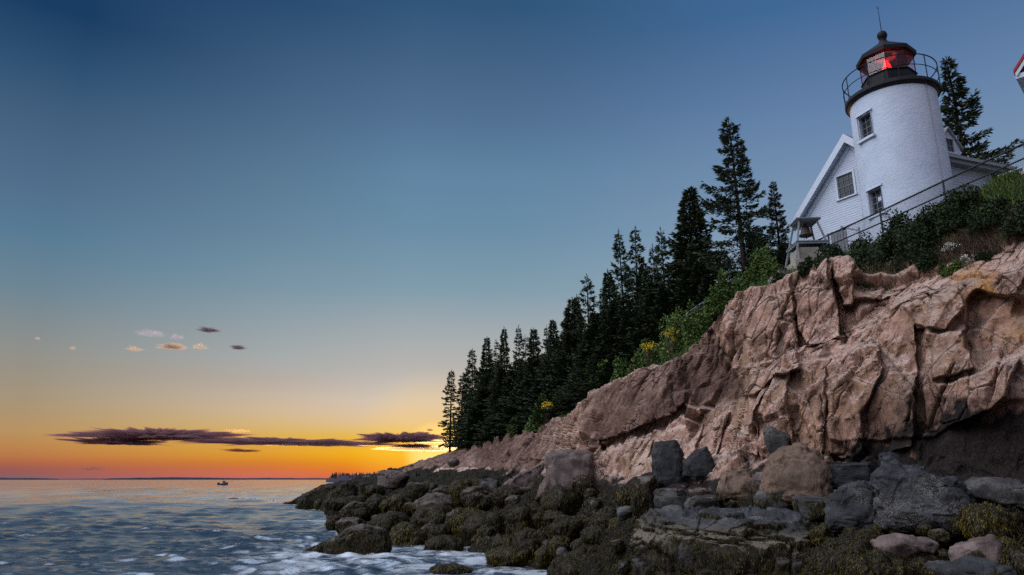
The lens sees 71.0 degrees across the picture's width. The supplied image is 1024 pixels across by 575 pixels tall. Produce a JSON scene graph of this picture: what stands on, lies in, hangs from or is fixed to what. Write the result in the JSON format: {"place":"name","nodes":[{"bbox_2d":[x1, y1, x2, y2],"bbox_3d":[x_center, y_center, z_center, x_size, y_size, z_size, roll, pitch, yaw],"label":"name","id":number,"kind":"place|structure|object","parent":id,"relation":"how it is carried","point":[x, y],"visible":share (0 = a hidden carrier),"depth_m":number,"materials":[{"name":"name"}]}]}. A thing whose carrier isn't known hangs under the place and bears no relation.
{"place":"outdoors","nodes":[
{"label":"outdoors","id":0,"kind":"place"},
{"bbox_2d":[0,480,546,574],"bbox_3d":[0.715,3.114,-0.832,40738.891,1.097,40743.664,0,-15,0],"label":"sea","id":1,"kind":"structure","parent":0,"point":[127,527],"depth_m":41.25,"materials":[{"name":"liquid"}]},
{"bbox_2d":[322,523,392,554],"bbox_3d":[-6.619,11.132,30.763,3.012,1.947,1.859,5,-16,-17],"label":"boulder","id":2,"kind":"object","parent":1,"relation":"in","point":[363,539],"visible":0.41,"depth_m":30.37,"materials":[{"name":"stone"}]},
{"bbox_2d":[429,563,472,574],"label":"boulder","id":3,"kind":"object","parent":1,"relation":"in","point":[449,568],"visible":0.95,"depth_m":25.70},
{"bbox_2d":[0,0,1023,478],"label":"sky","id":4,"kind":"structure","parent":0,"point":[239,238],"materials":[{"name":"blue"}]},
{"bbox_2d":[227,449,1023,574],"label":"shore","id":5,"kind":"structure","parent":0,"point":[616,475],"depth_m":29.72,"materials":[{"name":"stone"}]},
{"bbox_2d":[295,484,335,509],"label":"boulder","id":6,"kind":"object","parent":5,"relation":"on","point":[306,500],"visible":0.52,"depth_m":83.18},
{"bbox_2d":[323,480,358,512],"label":"boulder","id":7,"kind":"object","parent":5,"relation":"on","point":[346,488],"visible":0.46,"depth_m":57.86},
{"bbox_2d":[339,501,371,521],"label":"boulder","id":8,"kind":"object","parent":5,"relation":"on","point":[361,510],"visible":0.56,"depth_m":45.28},
{"bbox_2d":[368,510,410,531],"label":"boulder","id":9,"kind":"object","parent":5,"relation":"on","point":[388,520],"visible":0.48,"depth_m":38.45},
{"bbox_2d":[377,470,409,489],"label":"boulder","id":10,"kind":"object","parent":5,"relation":"on","point":[392,479],"visible":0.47,"depth_m":62.37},
{"bbox_2d":[379,493,411,512],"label":"boulder","id":11,"kind":"object","parent":5,"relation":"on","point":[396,502],"visible":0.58,"depth_m":44.51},
{"bbox_2d":[389,520,426,545],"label":"boulder","id":12,"kind":"object","parent":5,"relation":"on","point":[405,533],"visible":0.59,"depth_m":34.24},
{"bbox_2d":[405,482,429,502],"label":"boulder","id":13,"kind":"object","parent":5,"relation":"on","point":[415,491],"visible":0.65,"depth_m":48.72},
{"bbox_2d":[410,503,452,527],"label":"boulder","id":14,"kind":"object","parent":5,"relation":"on","point":[423,515],"visible":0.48,"depth_m":37.34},
{"bbox_2d":[409,492,455,513],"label":"boulder","id":15,"kind":"object","parent":5,"relation":"on","point":[435,498],"visible":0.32,"depth_m":41.25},
{"bbox_2d":[423,534,463,550],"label":"boulder","id":16,"kind":"object","parent":5,"relation":"on","point":[445,542],"visible":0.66,"depth_m":31.89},
{"bbox_2d":[291,468,628,569],"bbox_3d":[-12.136,18.920,66.524,13.681,5.501,90.549,6,-16,-20],"label":"rockweed","id":17,"kind":"object","parent":5,"relation":"on","point":[613,501],"visible":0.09,"depth_m":36.56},
{"bbox_2d":[449,507,484,539],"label":"boulder","id":18,"kind":"object","parent":5,"relation":"on","point":[459,516],"visible":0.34,"depth_m":34.85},
{"bbox_2d":[459,486,493,511],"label":"boulder","id":19,"kind":"object","parent":5,"relation":"on","point":[479,497],"visible":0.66,"depth_m":40.33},
{"bbox_2d":[458,511,505,545],"bbox_3d":[-1.281,11.466,33.763,2.196,1.855,2.419,-14,-20,42],"label":"boulder","id":20,"kind":"object","parent":5,"relation":"on","point":[470,525],"visible":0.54,"depth_m":33.20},
{"bbox_2d":[491,484,520,508],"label":"boulder","id":21,"kind":"object","parent":5,"relation":"on","point":[500,494],"visible":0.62,"depth_m":38.83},
{"bbox_2d":[484,544,531,566],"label":"boulder","id":22,"kind":"object","parent":5,"relation":"on","point":[504,555],"visible":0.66,"depth_m":27.38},
{"bbox_2d":[504,504,535,535],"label":"boulder","id":23,"kind":"object","parent":5,"relation":"on","point":[516,516],"visible":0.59,"depth_m":31.00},
{"bbox_2d":[503,462,544,493],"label":"boulder","id":24,"kind":"object","parent":5,"relation":"on","point":[524,481],"visible":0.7,"depth_m":40.34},
{"bbox_2d":[510,527,547,562],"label":"boulder","id":25,"kind":"object","parent":5,"relation":"on","point":[529,539],"visible":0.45,"depth_m":27.92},
{"bbox_2d":[540,484,581,515],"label":"boulder","id":26,"kind":"object","parent":5,"relation":"on","point":[565,500],"visible":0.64,"depth_m":29.66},
{"bbox_2d":[547,514,580,541],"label":"boulder","id":27,"kind":"object","parent":5,"relation":"on","point":[559,525],"visible":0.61,"depth_m":26.55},
{"bbox_2d":[535,449,594,499],"bbox_3d":[2.402,8.574,32.909,2.818,2.337,2.680,0,-15,0],"label":"boulder","id":28,"kind":"object","parent":5,"relation":"on","point":[563,468],"visible":0.66,"depth_m":32.08,"materials":[{"name":"stone"}]},
{"bbox_2d":[547,548,594,574],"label":"boulder","id":29,"kind":"object","parent":5,"relation":"on","point":[567,563],"visible":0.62,"depth_m":22.57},
{"bbox_2d":[579,525,609,544],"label":"boulder","id":30,"kind":"object","parent":5,"relation":"on","point":[594,534],"visible":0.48,"depth_m":22.84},
{"bbox_2d":[591,507,616,527],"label":"boulder","id":31,"kind":"object","parent":5,"relation":"on","point":[602,517],"visible":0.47,"depth_m":23.37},
{"bbox_2d":[630,475,659,523],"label":"boulder","id":32,"kind":"object","parent":5,"relation":"on","point":[642,490],"visible":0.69,"depth_m":20.95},
{"bbox_2d":[650,440,683,487],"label":"boulder","id":33,"kind":"object","parent":5,"relation":"on","point":[666,465],"visible":0.82,"depth_m":24.05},
{"bbox_2d":[653,488,688,508],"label":"boulder","id":34,"kind":"object","parent":5,"relation":"on","point":[663,497],"visible":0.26,"depth_m":19.87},
{"bbox_2d":[682,446,714,479],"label":"boulder","id":35,"kind":"object","parent":5,"relation":"on","point":[701,457],"visible":0.76,"depth_m":22.69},
{"bbox_2d":[684,494,724,509],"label":"boulder","id":36,"kind":"object","parent":5,"relation":"on","point":[706,501],"visible":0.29,"depth_m":18.18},
{"bbox_2d":[628,504,819,574],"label":"boulder","id":37,"kind":"object","parent":5,"relation":"on","point":[671,539],"visible":0.88,"depth_m":13.29,"materials":[{"name":"stone"}]},
{"bbox_2d":[792,494,827,522],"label":"boulder","id":38,"kind":"object","parent":37,"relation":"on","point":[811,508],"visible":0.86,"depth_m":14.24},
{"bbox_2d":[809,523,832,545],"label":"boulder","id":39,"kind":"object","parent":37,"relation":"on","point":[820,533],"visible":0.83,"depth_m":12.92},
{"bbox_2d":[714,469,754,503],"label":"boulder","id":40,"kind":"object","parent":5,"relation":"on","point":[734,485],"visible":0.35,"depth_m":18.08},
{"bbox_2d":[750,489,791,509],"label":"boulder","id":41,"kind":"object","parent":5,"relation":"on","point":[761,499],"visible":0.48,"depth_m":15.55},
{"bbox_2d":[763,426,789,454],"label":"boulder","id":42,"kind":"object","parent":5,"relation":"on","point":[775,439],"visible":0.63,"depth_m":19.86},
{"bbox_2d":[532,486,1023,574],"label":"rockweed","id":43,"kind":"object","parent":5,"relation":"on","point":[1017,537],"visible":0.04,"depth_m":20.83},
{"bbox_2d":[759,442,833,508],"bbox_3d":[6.532,4.367,16.576,1.612,1.524,2.486,-6,-16,20],"label":"boulder","id":44,"kind":"object","parent":5,"relation":"on","point":[794,469],"visible":0.78,"depth_m":15.63,"materials":[{"name":"stone"}]},
{"bbox_2d":[828,461,875,489],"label":"boulder","id":45,"kind":"object","parent":5,"relation":"on","point":[844,473],"visible":0.65,"depth_m":15.60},
{"bbox_2d":[823,480,885,534],"bbox_3d":[6.553,4.225,13.800,1.094,1.015,1.589,-6,-16,22],"label":"boulder","id":46,"kind":"object","parent":5,"relation":"on","point":[849,503],"visible":0.69,"depth_m":13.24,"materials":[{"name":"stone"}]},
{"bbox_2d":[799,526,943,574],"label":"boulder","id":47,"kind":"object","parent":5,"relation":"on","point":[853,552],"visible":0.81,"depth_m":11.27,"materials":[{"name":"stone"}]},
{"bbox_2d":[869,533,939,557],"bbox_3d":[6.172,4.189,11.476,0.941,0.522,0.939,6,-16,-21],"label":"boulder","id":48,"kind":"object","parent":47,"relation":"on","point":[903,545],"visible":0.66,"depth_m":11.17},
{"bbox_2d":[869,451,977,536],"bbox_3d":[7.424,3.706,12.984,1.683,1.480,2.111,-8,-17,27],"label":"boulder","id":49,"kind":"object","parent":5,"relation":"on","point":[908,499],"visible":0.82,"depth_m":12.31,"materials":[{"name":"stone"}]},
{"bbox_2d":[919,555,1018,574],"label":"boulder","id":50,"kind":"object","parent":5,"relation":"on","point":[968,565],"visible":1,"depth_m":9.80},
{"bbox_2d":[948,534,1003,562],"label":"boulder","id":51,"kind":"object","parent":50,"relation":"on","point":[989,547],"visible":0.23,"depth_m":10.20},
{"bbox_2d":[957,502,1018,539],"bbox_3d":[7.634,3.830,11.510,0.852,0.787,0.814,0,-15,0],"label":"boulder","id":52,"kind":"object","parent":5,"relation":"on","point":[985,519],"visible":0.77,"depth_m":11.27,"materials":[{"name":"plant"}]},
{"bbox_2d":[963,477,1022,508],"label":"boulder","id":53,"kind":"object","parent":5,"relation":"on","point":[995,490],"visible":0.6,"depth_m":12.66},
{"bbox_2d":[998,544,1023,574],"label":"boulder","id":54,"kind":"object","parent":5,"relation":"on","point":[1012,556],"visible":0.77,"depth_m":9.80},
{"bbox_2d":[284,234,1023,503],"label":"cliff","id":55,"kind":"structure","parent":0,"point":[921,368],"depth_m":20.46,"materials":[{"name":"stone"}]},
{"bbox_2d":[453,166,1023,450],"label":"ground","id":56,"kind":"structure","parent":0,"point":[899,270],"depth_m":20.03,"materials":[{"name":"plant"}]},
{"bbox_2d":[437,369,457,452],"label":"spruce tree","id":57,"kind":"object","parent":56,"relation":"on","point":[451,397],"visible":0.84,"depth_m":88.70,"materials":[{"name":"green plant"}]},
{"bbox_2d":[448,375,468,449],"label":"spruce tree","id":58,"kind":"object","parent":56,"relation":"on","point":[462,391],"visible":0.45,"depth_m":84.95,"materials":[{"name":"green plant"}]},
{"bbox_2d":[454,348,477,432],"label":"spruce tree","id":59,"kind":"object","parent":56,"relation":"on","point":[473,368],"visible":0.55,"depth_m":82.71,"materials":[{"name":"green plant"}]},
{"bbox_2d":[441,390,491,448],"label":"spruce tree","id":60,"kind":"object","parent":56,"relation":"on","point":[466,431],"visible":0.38,"depth_m":77.14,"materials":[{"name":"green plant"}]},
{"bbox_2d":[460,336,495,445],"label":"spruce tree","id":61,"kind":"object","parent":56,"relation":"on","point":[481,386],"visible":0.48,"depth_m":79.02,"materials":[{"name":"green plant"}]},
{"bbox_2d":[470,367,509,442],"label":"spruce tree","id":62,"kind":"object","parent":56,"relation":"on","point":[495,393],"visible":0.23,"depth_m":73.55,"materials":[{"name":"green plant"}]},
{"bbox_2d":[472,397,512,447],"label":"spruce tree","id":63,"kind":"object","parent":56,"relation":"on","point":[496,410],"visible":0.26,"depth_m":70.81,"materials":[{"name":"green plant"}]},
{"bbox_2d":[484,327,512,440],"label":"spruce tree","id":64,"kind":"object","parent":56,"relation":"on","point":[503,350],"visible":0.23,"depth_m":75.41,"materials":[{"name":"green plant"}]},
{"bbox_2d":[483,391,528,439],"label":"spruce tree","id":65,"kind":"object","parent":56,"relation":"on","point":[515,412],"visible":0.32,"depth_m":66.24,"materials":[{"name":"green plant"}]},
{"bbox_2d":[490,364,528,432],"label":"spruce tree","id":66,"kind":"object","parent":56,"relation":"on","point":[518,386],"visible":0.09,"depth_m":69.11,"materials":[{"name":"green plant"}]},
{"bbox_2d":[509,325,526,392],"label":"spruce tree","id":67,"kind":"object","parent":56,"relation":"on","point":[519,342],"visible":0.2,"depth_m":72.49,"materials":[{"name":"green plant"}]},
{"bbox_2d":[519,328,541,410],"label":"spruce tree","id":68,"kind":"object","parent":56,"relation":"on","point":[533,347],"visible":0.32,"depth_m":68.46,"materials":[{"name":"green plant"}]},
{"bbox_2d":[523,320,560,419],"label":"spruce tree","id":69,"kind":"object","parent":56,"relation":"on","point":[548,343],"visible":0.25,"depth_m":63.55,"materials":[{"name":"green plant"}]},
{"bbox_2d":[525,392,564,432],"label":"shrub","id":70,"kind":"object","parent":56,"relation":"on","point":[537,422],"visible":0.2,"depth_m":55.91,"materials":[{"name":"green plant"}]},
{"bbox_2d":[539,297,583,407],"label":"spruce tree","id":71,"kind":"object","parent":56,"relation":"on","point":[569,336],"visible":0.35,"depth_m":58.15,"materials":[{"name":"green plant"}]},
{"bbox_2d":[555,327,596,407],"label":"spruce tree","id":72,"kind":"object","parent":56,"relation":"on","point":[579,357],"visible":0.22,"depth_m":49.72,"materials":[{"name":"green plant"}]},
{"bbox_2d":[553,312,601,406],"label":"spruce tree","id":73,"kind":"object","parent":56,"relation":"on","point":[596,322],"visible":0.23,"depth_m":49.91,"materials":[{"name":"green plant"}]},
{"bbox_2d":[566,273,599,369],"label":"spruce tree","id":74,"kind":"object","parent":56,"relation":"on","point":[587,311],"visible":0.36,"depth_m":57.15,"materials":[{"name":"green plant"}]},
{"bbox_2d":[563,320,616,401],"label":"spruce tree","id":75,"kind":"object","parent":56,"relation":"on","point":[600,338],"visible":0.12,"depth_m":48.18,"materials":[{"name":"green plant"}]},
{"bbox_2d":[565,343,631,390],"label":"spruce tree","id":76,"kind":"object","parent":56,"relation":"on","point":[612,355],"visible":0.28,"depth_m":42.14,"materials":[{"name":"green plant"}]},
{"bbox_2d":[580,299,629,386],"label":"spruce tree","id":77,"kind":"object","parent":56,"relation":"on","point":[608,341],"visible":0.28,"depth_m":47.01,"materials":[{"name":"green plant"}]},
{"bbox_2d":[598,269,621,323],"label":"spruce tree","id":78,"kind":"object","parent":56,"relation":"on","point":[605,295],"visible":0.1,"depth_m":54.97,"materials":[{"name":"green plant"}]},
{"bbox_2d":[606,228,633,333],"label":"spruce tree","id":79,"kind":"object","parent":56,"relation":"on","point":[620,269],"visible":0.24,"depth_m":51.48,"materials":[{"name":"green plant"}]},
{"bbox_2d":[604,291,642,355],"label":"spruce tree","id":80,"kind":"object","parent":56,"relation":"on","point":[625,314],"visible":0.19,"depth_m":45.06,"materials":[{"name":"green plant"}]},
{"bbox_2d":[606,282,658,361],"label":"spruce tree","id":81,"kind":"object","parent":56,"relation":"on","point":[649,296],"visible":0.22,"depth_m":42.58,"materials":[{"name":"green plant"}]},
{"bbox_2d":[620,225,649,315],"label":"spruce tree","id":82,"kind":"object","parent":56,"relation":"on","point":[635,287],"visible":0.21,"depth_m":49.94,"materials":[{"name":"green plant"}]},
{"bbox_2d":[626,339,663,375],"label":"shrub","id":83,"kind":"object","parent":56,"relation":"on","point":[638,362],"visible":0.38,"depth_m":37.32,"materials":[{"name":"green plant"}]},
{"bbox_2d":[634,285,682,357],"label":"spruce tree","id":84,"kind":"object","parent":56,"relation":"on","point":[662,298],"visible":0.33,"depth_m":40.28,"materials":[{"name":"green plant"}]},
{"bbox_2d":[659,306,691,361],"bbox_3d":[8.145,2.264,35.592,2.002,2.756,2.218,13,-20,-40],"label":"shrub","id":85,"kind":"object","parent":56,"relation":"on","point":[676,322],"visible":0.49,"depth_m":35.16,"materials":[{"name":"green plant"}]},
{"bbox_2d":[654,269,697,343],"bbox_3d":[9.935,1.442,39.934,5.098,5.091,5.510,-13,-20,40],"label":"spruce tree","id":86,"kind":"object","parent":56,"relation":"on","point":[683,284],"visible":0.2,"depth_m":39.79,"materials":[{"name":"green plant"}]},
{"bbox_2d":[638,186,718,326],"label":"spruce tree","id":87,"kind":"object","parent":56,"relation":"on","point":[695,225],"visible":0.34,"depth_m":42.76,"materials":[{"name":"green plant"}]},
{"bbox_2d":[662,260,714,332],"bbox_3d":[10.417,0.985,39.261,4.713,5.178,4.735,-3,-15,11],"label":"spruce tree","id":88,"kind":"object","parent":56,"relation":"on","point":[697,282],"visible":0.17,"depth_m":39.23,"materials":[{"name":"green plant"}]},
{"bbox_2d":[680,299,712,345],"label":"shrub","id":89,"kind":"object","parent":56,"relation":"on","point":[697,323],"visible":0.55,"depth_m":32.80,"materials":[{"name":"green plant"}]},
{"bbox_2d":[686,275,716,322],"bbox_3d":[10.117,1.093,37.148,3.745,3.682,3.465,-1,-15,3],"label":"spruce tree","id":90,"kind":"object","parent":56,"relation":"on","point":[703,290],"visible":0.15,"depth_m":37.26,"materials":[{"name":"green plant"}]},
{"bbox_2d":[702,268,737,318],"bbox_3d":[8.581,0.134,29.267,1.727,2.100,1.407,-4,-16,16],"label":"shrub","id":91,"kind":"object","parent":56,"relation":"on","point":[716,303],"visible":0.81,"depth_m":29.01,"materials":[{"name":"green plant"}]},
{"bbox_2d":[693,116,791,288],"bbox_3d":[11.771,-3.767,36.961,5.330,11.677,4.888,0,-15,-1],"label":"spruce tree","id":92,"kind":"object","parent":56,"relation":"on","point":[721,203],"visible":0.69,"depth_m":37.18,"materials":[{"name":"green plant"}]},
{"bbox_2d":[743,242,781,284],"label":"shrub","id":93,"kind":"object","parent":56,"relation":"on","point":[768,263],"visible":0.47,"depth_m":30.02,"materials":[{"name":"green plant"}]},
{"bbox_2d":[761,181,791,253],"bbox_3d":[13.629,-1.905,37.408,3.391,7.665,2.983,2,-15,-6],"label":"spruce tree","id":94,"kind":"object","parent":56,"relation":"on","point":[772,231],"visible":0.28,"depth_m":37.45,"materials":[{"name":"green plant"}]},
{"bbox_2d":[767,247,826,283],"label":"concrete plinth","id":95,"kind":"structure","parent":56,"relation":"on","point":[803,252],"depth_m":26.34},
{"bbox_2d":[785,217,829,267],"bbox_3d":[11.079,-1.710,26.962,1.378,1.658,1.381,-1,-15,3],"label":"bell stand","id":96,"kind":"object","parent":95,"relation":"on","point":[799,222],"visible":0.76,"depth_m":26.79,"materials":[{"name":"grey paint"}]},
{"bbox_2d":[812,243,844,268],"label":"shrub","id":97,"kind":"object","parent":56,"relation":"on","point":[833,250],"visible":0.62,"depth_m":23.83,"materials":[{"name":"green plant"}]},
{"bbox_2d":[849,243,890,290],"bbox_3d":[11.323,-0.571,22.780,1.657,1.866,1.502,-8,-17,26],"label":"shrub","id":98,"kind":"object","parent":56,"relation":"on","point":[868,258],"visible":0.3,"depth_m":22.57,"materials":[{"name":"green plant"}]},
{"bbox_2d":[873,208,914,258],"bbox_3d":[12.350,-1.808,22.838,1.834,1.714,1.523,-8,-17,29],"label":"shrub","id":99,"kind":"object","parent":56,"relation":"on","point":[887,238],"visible":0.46,"depth_m":22.84,"materials":[{"name":"green plant"}]},
{"bbox_2d":[842,7,954,242],"bbox_3d":[16.241,-6.659,30.319,3.684,12.123,3.682,0,-15,0],"label":"lighthouse","id":100,"kind":"object","parent":56,"relation":"on","point":[892,109],"visible":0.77,"depth_m":28.97,"materials":[{"name":"paint"}]},
{"bbox_2d":[855,108,875,144],"bbox_3d":[14.729,-6.687,29.803,0.350,1.270,0.880,5,-16,-18],"label":"window","id":101,"kind":"structure","parent":100,"relation":"in","point":[865,124],"depth_m":29.95,"materials":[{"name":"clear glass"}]},
{"bbox_2d":[865,183,886,219],"bbox_3d":[14.729,-3.460,28.941,0.350,1.270,0.880,5,-16,-18],"label":"window","id":102,"kind":"structure","parent":100,"relation":"in","point":[875,196],"depth_m":29.14,"materials":[{"name":"clear glass"}]},
{"bbox_2d":[790,126,1022,251],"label":"keepers house","id":103,"kind":"structure","parent":56,"relation":"on","point":[832,200],"depth_m":33.94,"materials":[{"name":"white wood"}]},
{"bbox_2d":[834,169,857,201],"bbox_3d":[15.761,-4.827,33.895,0.170,1.292,1.100,9,-17,-29],"label":"window","id":104,"kind":"structure","parent":103,"relation":"in","point":[845,183],"depth_m":33.92,"materials":[{"name":"white glass"}]},
{"bbox_2d":[889,215,945,268],"bbox_3d":[12.163,-1.369,21.590,1.610,1.657,1.636,-5,-16,17],"label":"shrub","id":105,"kind":"object","parent":56,"relation":"on","point":[912,241],"visible":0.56,"depth_m":21.32,"materials":[{"name":"green plant"}]},
{"bbox_2d":[818,142,1023,250],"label":"fence","id":106,"kind":"object","parent":56,"relation":"on","point":[943,185],"visible":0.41,"depth_m":23.51,"materials":[{"name":"metal"}]},
{"bbox_2d":[915,245,939,271],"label":"shrub","id":107,"kind":"object","parent":56,"relation":"on","point":[924,262],"visible":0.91,"depth_m":20.67,"materials":[{"name":"green plant"}]},
{"bbox_2d":[905,202,952,237],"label":"shrub","id":108,"kind":"object","parent":56,"relation":"on","point":[930,217],"visible":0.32,"depth_m":21.59,"materials":[{"name":"green plant"}]},
{"bbox_2d":[853,204,1023,289],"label":"dry grass","id":109,"kind":"structure","parent":56,"relation":"on","point":[983,240],"depth_m":19.92,"materials":[{"name":"plant"}]},
{"bbox_2d":[934,182,984,232],"bbox_3d":[13.063,-2.365,20.698,1.619,1.485,1.530,-10,-18,33],"label":"shrub","id":110,"kind":"object","parent":56,"relation":"on","point":[955,206],"visible":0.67,"depth_m":20.52,"materials":[{"name":"green plant"}]},
{"bbox_2d":[939,55,1023,164],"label":"spruce tree","id":111,"kind":"object","parent":56,"relation":"on","point":[959,92],"visible":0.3,"depth_m":42.37,"materials":[{"name":"green plant"}]},
{"bbox_2d":[965,194,1012,234],"bbox_3d":[13.041,-2.042,19.457,1.332,1.038,1.284,-1,-15,2],"label":"shrub","id":112,"kind":"object","parent":56,"relation":"on","point":[981,217],"visible":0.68,"depth_m":19.32,"materials":[{"name":"green plant"}]},
{"bbox_2d":[999,191,1023,237],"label":"shrub","id":113,"kind":"object","parent":56,"relation":"on","point":[1016,224],"visible":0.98,"depth_m":18.38,"materials":[{"name":"green plant"}]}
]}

